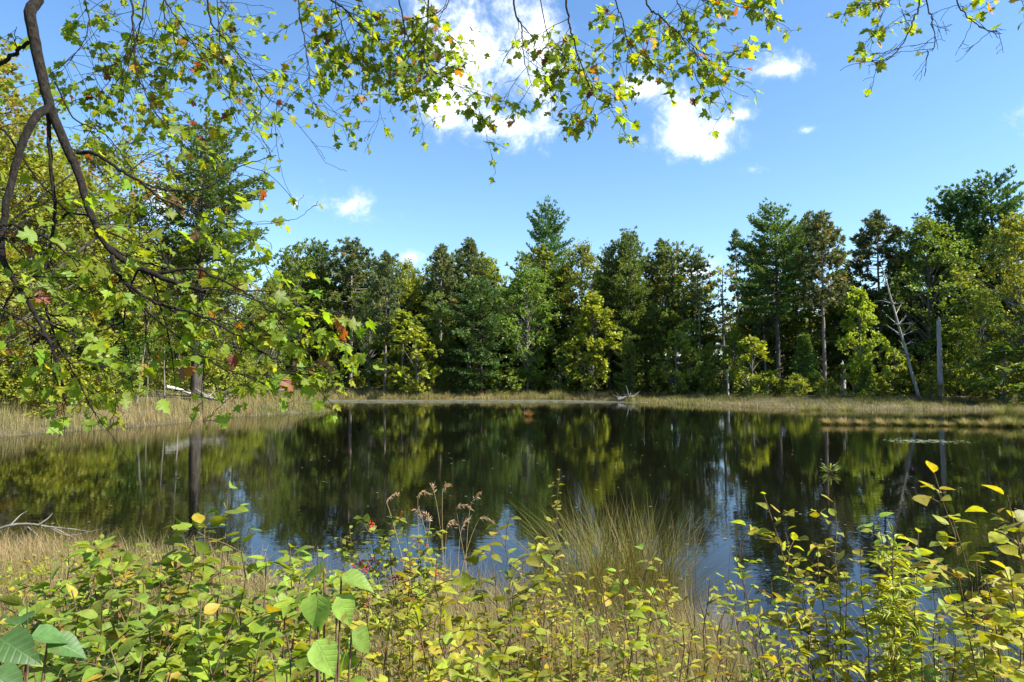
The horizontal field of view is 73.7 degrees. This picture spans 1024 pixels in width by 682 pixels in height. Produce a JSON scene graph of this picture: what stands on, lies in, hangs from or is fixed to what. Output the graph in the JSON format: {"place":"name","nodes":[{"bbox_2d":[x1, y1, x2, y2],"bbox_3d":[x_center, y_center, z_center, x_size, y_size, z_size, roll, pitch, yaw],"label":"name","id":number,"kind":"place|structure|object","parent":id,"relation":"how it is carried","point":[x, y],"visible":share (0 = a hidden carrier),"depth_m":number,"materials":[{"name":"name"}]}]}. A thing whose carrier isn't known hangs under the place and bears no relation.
{"place":"outdoors","nodes":[
{"label":"outdoors","id":0,"kind":"place"},
{"bbox_2d":[0,399,1023,681],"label":"water","id":1,"kind":"structure","parent":0,"point":[698,457],"depth_m":16.78,"materials":[{"name":"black liquid"}]},
{"bbox_2d":[306,400,647,402],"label":"pondweed","id":2,"kind":"object","parent":1,"relation":"on","point":[482,401],"visible":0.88,"depth_m":77.17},
{"bbox_2d":[0,360,1023,680],"bbox_3d":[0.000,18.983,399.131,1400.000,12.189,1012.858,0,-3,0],"label":"ground","id":3,"kind":"structure","parent":0,"point":[174,398],"depth_m":54.44,"materials":[{"name":"soil"}]},
{"bbox_2d":[0,611,86,681],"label":"leafy seedling","id":4,"kind":"object","parent":3,"relation":"on","point":[17,645],"visible":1,"depth_m":1.13,"materials":[{"name":"green plant"}]},
{"bbox_2d":[0,241,98,404],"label":"broadleaf tree","id":5,"kind":"object","parent":3,"relation":"on","point":[4,371],"visible":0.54,"depth_m":36.29,"materials":[{"name":"green plant"}]},
{"bbox_2d":[0,356,114,418],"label":"shrub","id":6,"kind":"object","parent":3,"relation":"on","point":[36,399],"visible":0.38,"depth_m":36.12,"materials":[{"name":"green plant"}]},
{"bbox_2d":[0,534,147,681],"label":"leafy shrub","id":7,"kind":"object","parent":3,"relation":"on","point":[83,589],"visible":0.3,"depth_m":2.40,"materials":[{"name":"green plant"}]},
{"bbox_2d":[0,566,179,681],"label":"leafy shrub","id":8,"kind":"object","parent":3,"relation":"on","point":[115,637],"visible":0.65,"depth_m":1.82,"materials":[{"name":"green plant"}]},
{"bbox_2d":[0,140,186,403],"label":"broadleaf tree","id":9,"kind":"object","parent":3,"relation":"on","point":[34,157],"visible":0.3,"depth_m":40.95,"materials":[{"name":"green plant"}]},
{"bbox_2d":[0,132,191,374],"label":"broadleaf tree","id":10,"kind":"object","parent":3,"relation":"on","point":[99,170],"visible":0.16,"depth_m":47.42,"materials":[{"name":"green plant"}]},
{"bbox_2d":[0,37,196,375],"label":"maple tree","id":11,"kind":"object","parent":3,"relation":"on","point":[14,100],"visible":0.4,"depth_m":38.42,"materials":[{"name":"green plant"}]},
{"bbox_2d":[47,270,161,398],"bbox_3d":[-26.757,-0.487,45.063,7.436,9.202,6.449,-3,-4,41],"label":"tree","id":12,"kind":"object","parent":3,"relation":"on","point":[129,342],"visible":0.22,"depth_m":44.70,"materials":[{"name":"green plant"}]},
{"bbox_2d":[58,635,189,681],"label":"leafy shrub","id":13,"kind":"object","parent":3,"relation":"on","point":[116,669],"visible":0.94,"depth_m":1.61,"materials":[{"name":"green plant"}]},
{"bbox_2d":[56,194,221,396],"bbox_3d":[-29.207,-3.562,52.043,10.550,16.655,14.137,0,-3,4],"label":"broadleaf tree","id":14,"kind":"object","parent":3,"relation":"on","point":[146,224],"visible":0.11,"depth_m":51.71,"materials":[{"name":"green plant"}]},
{"bbox_2d":[45,540,234,681],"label":"leafy shrub","id":15,"kind":"object","parent":3,"relation":"on","point":[128,558],"visible":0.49,"depth_m":2.27,"materials":[{"name":"green plant"}]},
{"bbox_2d":[130,276,173,402],"bbox_3d":[-23.987,-0.274,45.371,2.995,8.896,2.511,2,-4,-37],"label":"broadleaf tree","id":16,"kind":"object","parent":3,"relation":"on","point":[148,316],"visible":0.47,"depth_m":45.03,"materials":[{"name":"green plant"}]},
{"bbox_2d":[128,110,276,401],"bbox_3d":[-23.120,-6.268,49.858,10.510,21.427,10.188,1,-3,-13],"label":"pine tree","id":17,"kind":"object","parent":3,"relation":"on","point":[200,254],"visible":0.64,"depth_m":49.42,"materials":[{"name":"green plant"}]},
{"bbox_2d":[153,481,279,681],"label":"leafy shrub","id":18,"kind":"object","parent":3,"relation":"on","point":[176,555],"visible":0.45,"depth_m":2.30,"materials":[{"name":"green plant"}]},
{"bbox_2d":[170,345,263,397],"bbox_3d":[-23.373,2.881,53.956,6.597,5.225,5.024,-1,-3,11],"label":"shrub","id":19,"kind":"object","parent":3,"relation":"on","point":[231,383],"visible":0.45,"depth_m":53.15,"materials":[{"name":"green plant"}]},
{"bbox_2d":[147,598,295,681],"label":"leafy shrub","id":20,"kind":"object","parent":3,"relation":"on","point":[213,637],"visible":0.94,"depth_m":1.85,"materials":[{"name":"green plant"}]},
{"bbox_2d":[174,254,286,393],"bbox_3d":[-25.294,-1.216,62.114,7.255,13.601,9.722,-2,-4,36],"label":"broadleaf tree","id":21,"kind":"object","parent":3,"relation":"on","point":[234,340],"visible":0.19,"depth_m":61.92,"materials":[{"name":"green plant"}]},
{"bbox_2d":[248,275,300,396],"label":"broadleaf tree","id":22,"kind":"object","parent":3,"relation":"on","point":[268,284],"visible":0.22,"depth_m":65.76,"materials":[{"name":"green plant"}]},
{"bbox_2d":[202,543,354,681],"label":"leafy shrub","id":23,"kind":"object","parent":3,"relation":"on","point":[287,616],"visible":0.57,"depth_m":2.12,"materials":[{"name":"green plant"}]},
{"bbox_2d":[269,241,341,373],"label":"broadleaf tree","id":24,"kind":"object","parent":3,"relation":"on","point":[303,269],"visible":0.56,"depth_m":95.97,"materials":[{"name":"green plant"}]},
{"bbox_2d":[263,631,372,681],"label":"leafy shrub","id":25,"kind":"object","parent":3,"relation":"on","point":[302,663],"visible":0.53,"depth_m":1.55,"materials":[{"name":"green plant"}]},
{"bbox_2d":[258,544,378,681],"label":"leafy shrub","id":26,"kind":"object","parent":3,"relation":"on","point":[346,637],"visible":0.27,"depth_m":3.05,"materials":[{"name":"green plant"}]},
{"bbox_2d":[295,240,341,357],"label":"pine tree","id":27,"kind":"object","parent":3,"relation":"on","point":[320,251],"visible":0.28,"depth_m":100.11,"materials":[{"name":"green plant"}]},
{"bbox_2d":[300,562,373,681],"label":"leafy seedling","id":28,"kind":"object","parent":3,"relation":"on","point":[323,655],"visible":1,"depth_m":1.30,"materials":[{"name":"green plant"}]},
{"bbox_2d":[313,236,382,386],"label":"red pine","id":29,"kind":"object","parent":3,"relation":"on","point":[352,251],"visible":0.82,"depth_m":97.60,"materials":[{"name":"green plant"}]},
{"bbox_2d":[0,545,735,681],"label":"undergrowth","id":30,"kind":"object","parent":3,"relation":"on","point":[10,568],"visible":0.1,"depth_m":5.98,"materials":[{"name":"green plant"}]},
{"bbox_2d":[345,287,396,387],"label":"broadleaf tree","id":31,"kind":"object","parent":3,"relation":"on","point":[369,337],"visible":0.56,"depth_m":92.91,"materials":[{"name":"green plant"}]},
{"bbox_2d":[361,250,402,392],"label":"red pine","id":32,"kind":"object","parent":3,"relation":"on","point":[386,273],"visible":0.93,"depth_m":89.85,"materials":[{"name":"green plant"}]},
{"bbox_2d":[325,578,441,681],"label":"leafy shrub","id":33,"kind":"object","parent":3,"relation":"on","point":[355,623],"visible":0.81,"depth_m":2.18,"materials":[{"name":"green plant"}]},
{"bbox_2d":[329,510,452,678],"bbox_3d":[-0.740,1.698,4.278,0.771,1.281,0.563,0,-3,0],"label":"berry shrub","id":34,"kind":"object","parent":3,"relation":"on","point":[424,574],"visible":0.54,"depth_m":4.27,"materials":[{"name":"green plant"}]},
{"bbox_2d":[377,256,428,383],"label":"broadleaf tree","id":35,"kind":"object","parent":3,"relation":"on","point":[407,270],"visible":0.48,"depth_m":103.96,"materials":[{"name":"green plant"}]},
{"bbox_2d":[370,307,445,392],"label":"sapling","id":36,"kind":"object","parent":3,"relation":"on","point":[402,321],"visible":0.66,"depth_m":89.52,"materials":[{"name":"green plant"}]},
{"bbox_2d":[393,325,443,394],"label":"sapling","id":37,"kind":"object","parent":3,"relation":"on","point":[419,338],"visible":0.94,"depth_m":86.57,"materials":[{"name":"green plant"}]},
{"bbox_2d":[367,555,482,681],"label":"leafy shrub","id":38,"kind":"object","parent":3,"relation":"on","point":[401,639],"visible":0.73,"depth_m":2.88,"materials":[{"name":"green plant"}]},
{"bbox_2d":[417,290,462,389],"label":"broadleaf tree","id":39,"kind":"object","parent":3,"relation":"on","point":[432,317],"visible":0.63,"depth_m":91.48,"materials":[{"name":"green plant"}]},
{"bbox_2d":[386,482,493,650],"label":"seed grass","id":40,"kind":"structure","parent":3,"relation":"on","point":[459,505],"depth_m":5.29,"materials":[{"name":"plant"}]},
{"bbox_2d":[419,242,462,376],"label":"red pine","id":41,"kind":"object","parent":3,"relation":"on","point":[438,266],"visible":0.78,"depth_m":95.82,"materials":[{"name":"green plant"}]},
{"bbox_2d":[435,342,464,394],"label":"fir tree","id":42,"kind":"object","parent":3,"relation":"on","point":[444,381],"visible":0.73,"depth_m":89.43,"materials":[{"name":"green plant"}]},
{"bbox_2d":[393,556,509,681],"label":"leafy shrub","id":43,"kind":"object","parent":3,"relation":"on","point":[461,638],"visible":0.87,"depth_m":2.18,"materials":[{"name":"green plant"}]},
{"bbox_2d":[438,237,497,367],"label":"red pine","id":44,"kind":"object","parent":3,"relation":"on","point":[469,249],"visible":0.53,"depth_m":98.49,"materials":[{"name":"green plant"}]},
{"bbox_2d":[433,274,512,394],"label":"pine tree","id":45,"kind":"object","parent":3,"relation":"on","point":[470,301],"visible":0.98,"depth_m":88.04,"materials":[{"name":"green plant"}]},
{"bbox_2d":[430,622,523,681],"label":"leafy weed","id":46,"kind":"object","parent":3,"relation":"on","point":[487,671],"visible":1,"depth_m":1.80,"materials":[{"name":"green plant"}]},
{"bbox_2d":[452,516,568,681],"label":"leafy shrub","id":47,"kind":"object","parent":3,"relation":"on","point":[498,626],"visible":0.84,"depth_m":2.58,"materials":[{"name":"green plant"}]},
{"bbox_2d":[0,0,1023,462],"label":"maple tree","id":48,"kind":"object","parent":3,"relation":"on","point":[190,318],"visible":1,"depth_m":3.48,"materials":[{"name":"green plant"}]},
{"bbox_2d":[0,158,1023,397],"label":"woodland","id":49,"kind":"object","parent":3,"relation":"on","point":[744,328],"visible":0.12,"depth_m":91.66,"materials":[{"name":"green plant"}]},
{"bbox_2d":[0,513,1023,681],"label":"bank grass","id":50,"kind":"structure","parent":3,"relation":"on","point":[377,671],"depth_m":5.52,"materials":[{"name":"plant"}]},
{"bbox_2d":[0,386,1023,436],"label":"marsh grass","id":51,"kind":"structure","parent":3,"relation":"on","point":[297,398],"depth_m":60.11,"materials":[{"name":"plant"}]},
{"bbox_2d":[488,365,538,395],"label":"shrub","id":52,"kind":"object","parent":3,"relation":"on","point":[509,377],"visible":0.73,"depth_m":88.97,"materials":[{"name":"green plant"}]},
{"bbox_2d":[478,262,564,392],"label":"broadleaf tree","id":53,"kind":"object","parent":3,"relation":"on","point":[517,330],"visible":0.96,"depth_m":90.86,"materials":[{"name":"green plant"}]},
{"bbox_2d":[504,536,587,681],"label":"leafy shrub","id":54,"kind":"object","parent":3,"relation":"on","point":[536,625],"visible":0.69,"depth_m":2.81,"materials":[{"name":"green plant"}]},
{"bbox_2d":[521,195,580,356],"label":"pine tree","id":55,"kind":"object","parent":3,"relation":"on","point":[543,230],"visible":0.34,"depth_m":112.09,"materials":[{"name":"green plant"}]},
{"bbox_2d":[540,469,569,674],"bbox_3d":[0.260,1.645,4.167,0.170,1.682,0.397,-1,-3,9],"label":"leafy weed","id":56,"kind":"object","parent":3,"relation":"on","point":[556,557],"visible":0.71,"depth_m":4.17,"materials":[{"name":"green plant"}]},
{"bbox_2d":[515,616,631,681],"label":"leafy weed","id":57,"kind":"object","parent":3,"relation":"on","point":[582,671],"visible":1,"depth_m":2.01,"materials":[{"name":"green plant"}]},
{"bbox_2d":[536,238,620,388],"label":"broadleaf tree","id":58,"kind":"object","parent":3,"relation":"on","point":[576,279],"visible":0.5,"depth_m":98.29,"materials":[{"name":"green plant"}]},
{"bbox_2d":[546,554,623,681],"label":"leafy shrub","id":59,"kind":"object","parent":3,"relation":"on","point":[583,622],"visible":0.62,"depth_m":3.07,"materials":[{"name":"green plant"}]},
{"bbox_2d":[553,290,623,393],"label":"maple tree","id":60,"kind":"object","parent":3,"relation":"on","point":[592,301],"visible":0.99,"depth_m":87.22,"materials":[{"name":"green plant"}]},
{"bbox_2d":[592,241,634,391],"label":"pine tree","id":61,"kind":"object","parent":3,"relation":"on","point":[608,263],"visible":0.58,"depth_m":91.67,"materials":[{"name":"green plant"}]},
{"bbox_2d":[557,572,681,681],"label":"leafy shrub","id":62,"kind":"object","parent":3,"relation":"on","point":[617,632],"visible":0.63,"depth_m":3.45,"materials":[{"name":"green plant"}]},
{"bbox_2d":[613,335,639,393],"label":"pine tree","id":63,"kind":"object","parent":3,"relation":"on","point":[627,348],"visible":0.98,"depth_m":83.73,"materials":[{"name":"green plant"}]},
{"bbox_2d":[598,225,655,389],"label":"pine tree","id":64,"kind":"object","parent":3,"relation":"on","point":[635,288],"visible":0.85,"depth_m":89.90,"materials":[{"name":"green plant"}]},
{"bbox_2d":[454,479,806,663],"bbox_3d":[0.930,2.038,6.132,3.301,1.534,3.494,0,-3,0],"label":"grass clump","id":65,"kind":"object","parent":3,"relation":"on","point":[607,558],"visible":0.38,"depth_m":6.08,"materials":[{"name":"plant"}]},
{"bbox_2d":[574,543,686,681],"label":"leafy shrub","id":66,"kind":"object","parent":3,"relation":"on","point":[640,642],"visible":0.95,"depth_m":2.50,"materials":[{"name":"green plant"}]},
{"bbox_2d":[560,499,756,658],"bbox_3d":[1.421,2.229,6.290,2.215,1.461,2.176,0,-3,0],"label":"grass clump","id":67,"kind":"object","parent":3,"relation":"on","point":[687,584],"visible":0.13,"depth_m":6.29,"materials":[{"name":"plant"}]},
{"bbox_2d":[639,238,678,352],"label":"red pine","id":68,"kind":"object","parent":3,"relation":"on","point":[658,256],"visible":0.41,"depth_m":95.84,"materials":[{"name":"green plant"}]},
{"bbox_2d":[636,300,683,391],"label":"pine tree","id":69,"kind":"object","parent":3,"relation":"on","point":[653,349],"visible":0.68,"depth_m":89.79,"materials":[{"name":"green plant"}]},
{"bbox_2d":[650,328,698,394],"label":"sapling","id":70,"kind":"object","parent":3,"relation":"on","point":[663,366],"visible":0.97,"depth_m":81.68,"materials":[{"name":"green plant"}]},
{"bbox_2d":[621,625,743,681],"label":"leafy weed","id":71,"kind":"object","parent":3,"relation":"on","point":[716,657],"visible":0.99,"depth_m":1.93,"materials":[{"name":"green plant"}]},
{"bbox_2d":[668,318,704,390],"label":"broadleaf tree","id":72,"kind":"object","parent":3,"relation":"on","point":[688,322],"visible":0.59,"depth_m":85.77,"materials":[{"name":"green plant"}]},
{"bbox_2d":[636,562,739,681],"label":"leafy shrub","id":73,"kind":"object","parent":3,"relation":"on","point":[703,653],"visible":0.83,"depth_m":2.30,"materials":[{"name":"green plant"}]},
{"bbox_2d":[687,253,720,391],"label":"red pine","id":74,"kind":"object","parent":3,"relation":"on","point":[696,258],"visible":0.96,"depth_m":88.28,"materials":[{"name":"green plant"}]},
{"bbox_2d":[695,341,722,391],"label":"maple tree","id":75,"kind":"object","parent":3,"relation":"on","point":[707,354],"visible":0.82,"depth_m":81.66,"materials":[{"name":"green plant"}]},
{"bbox_2d":[702,265,744,391],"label":"broadleaf tree","id":76,"kind":"object","parent":3,"relation":"on","point":[727,307],"visible":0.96,"depth_m":84.18,"materials":[{"name":"green plant"}]},
{"bbox_2d":[599,571,848,681],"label":"grass clump","id":77,"kind":"object","parent":3,"relation":"on","point":[728,662],"visible":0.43,"depth_m":4.84,"materials":[{"name":"plant"}]},
{"bbox_2d":[725,229,752,391],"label":"red pine","id":78,"kind":"object","parent":3,"relation":"on","point":[734,236],"visible":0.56,"depth_m":86.52,"materials":[{"name":"green plant"}]},
{"bbox_2d":[719,328,760,393],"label":"maple tree","id":79,"kind":"object","parent":3,"relation":"on","point":[734,334],"visible":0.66,"depth_m":79.96,"materials":[{"name":"green plant"}]},
{"bbox_2d":[722,334,779,394],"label":"maple tree","id":80,"kind":"object","parent":3,"relation":"on","point":[748,345],"visible":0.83,"depth_m":73.79,"materials":[{"name":"green plant"}]},
{"bbox_2d":[712,546,806,681],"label":"leafy shrub","id":81,"kind":"object","parent":3,"relation":"on","point":[772,638],"visible":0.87,"depth_m":3.52,"materials":[{"name":"green plant"}]},
{"bbox_2d":[744,239,781,384],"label":"red pine","id":82,"kind":"object","parent":3,"relation":"on","point":[766,323],"visible":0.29,"depth_m":84.01,"materials":[{"name":"green plant"}]},
{"bbox_2d":[729,197,812,381],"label":"pine tree","id":83,"kind":"object","parent":3,"relation":"on","point":[781,249],"visible":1,"depth_m":77.88,"materials":[{"name":"green plant"}]},
{"bbox_2d":[766,219,824,371],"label":"pine tree","id":84,"kind":"object","parent":3,"relation":"on","point":[798,251],"visible":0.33,"depth_m":85.87,"materials":[{"name":"green plant"}]},
{"bbox_2d":[737,592,864,681],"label":"leafy shrub","id":85,"kind":"object","parent":3,"relation":"on","point":[787,666],"visible":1,"depth_m":2.31,"materials":[{"name":"green plant"}]},
{"bbox_2d":[788,333,827,394],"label":"fir tree","id":86,"kind":"object","parent":3,"relation":"on","point":[804,347],"visible":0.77,"depth_m":72.62,"materials":[{"name":"green plant"}]},
{"bbox_2d":[731,492,902,681],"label":"leafy shrub","id":87,"kind":"object","parent":3,"relation":"on","point":[843,632],"visible":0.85,"depth_m":2.97,"materials":[{"name":"green plant"}]},
{"bbox_2d":[792,209,852,389],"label":"red pine","id":88,"kind":"object","parent":3,"relation":"on","point":[822,230],"visible":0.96,"depth_m":75.87,"materials":[{"name":"green plant"}]},
{"bbox_2d":[835,286,897,391],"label":"maple tree","id":89,"kind":"object","parent":3,"relation":"on","point":[859,297],"visible":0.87,"depth_m":69.71,"materials":[{"name":"green plant"}]},
{"bbox_2d":[847,209,914,369],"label":"red pine","id":90,"kind":"object","parent":3,"relation":"on","point":[876,224],"visible":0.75,"depth_m":80.12,"materials":[{"name":"green plant"}]},
{"bbox_2d":[867,521,936,681],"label":"goldenrod","id":91,"kind":"object","parent":3,"relation":"on","point":[904,609],"visible":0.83,"depth_m":2.78,"materials":[{"name":"green plant"}]},
{"bbox_2d":[851,512,967,681],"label":"leafy shrub","id":92,"kind":"object","parent":3,"relation":"on","point":[927,586],"visible":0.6,"depth_m":2.88,"materials":[{"name":"green plant"}]},
{"bbox_2d":[825,536,1023,681],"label":"grass clump","id":93,"kind":"object","parent":3,"relation":"on","point":[949,664],"visible":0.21,"depth_m":4.42,"materials":[{"name":"plant"}]},
{"bbox_2d":[887,615,974,681],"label":"leafy shrub","id":94,"kind":"object","parent":3,"relation":"on","point":[929,673],"visible":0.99,"depth_m":2.31,"materials":[{"name":"green plant"}]},
{"bbox_2d":[870,210,994,379],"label":"oak tree","id":95,"kind":"object","parent":3,"relation":"on","point":[927,350],"visible":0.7,"depth_m":75.53,"materials":[{"name":"green plant"}]},
{"bbox_2d":[903,182,1003,389],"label":"pine tree","id":96,"kind":"object","parent":3,"relation":"on","point":[948,197],"visible":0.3,"depth_m":77.74,"materials":[{"name":"green plant"}]},
{"bbox_2d":[928,315,981,395],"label":"maple tree","id":97,"kind":"object","parent":3,"relation":"on","point":[955,372],"visible":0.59,"depth_m":69.83,"materials":[{"name":"green plant"}]},
{"bbox_2d":[911,461,1022,681],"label":"leafy shrub","id":98,"kind":"object","parent":3,"relation":"on","point":[958,572],"visible":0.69,"depth_m":2.57,"materials":[{"name":"green plant"}]},
{"bbox_2d":[926,561,1023,681],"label":"leafy shrub","id":99,"kind":"object","parent":3,"relation":"on","point":[997,616],"visible":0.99,"depth_m":2.12,"materials":[{"name":"green plant"}]},
{"bbox_2d":[936,208,1023,396],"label":"broadleaf tree","id":100,"kind":"object","parent":3,"relation":"on","point":[1015,230],"visible":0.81,"depth_m":62.75,"materials":[{"name":"green plant"}]},
{"bbox_2d":[943,283,1018,396],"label":"broadleaf tree","id":101,"kind":"object","parent":3,"relation":"on","point":[995,315],"visible":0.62,"depth_m":65.89,"materials":[{"name":"green plant"}]},
{"bbox_2d":[941,164,1023,364],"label":"pine tree","id":102,"kind":"object","parent":3,"relation":"on","point":[992,210],"visible":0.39,"depth_m":76.02,"materials":[{"name":"green plant"}]},
{"bbox_2d":[955,341,1023,405],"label":"sapling","id":103,"kind":"object","parent":3,"relation":"on","point":[997,351],"visible":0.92,"depth_m":59.69,"materials":[{"name":"plant"}]},
{"bbox_2d":[965,485,1023,681],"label":"leafy shrub","id":104,"kind":"object","parent":3,"relation":"on","point":[1001,538],"visible":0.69,"depth_m":2.38,"materials":[{"name":"green plant"}]},
{"bbox_2d":[0,0,1023,359],"label":"sky","id":105,"kind":"structure","parent":0,"point":[812,139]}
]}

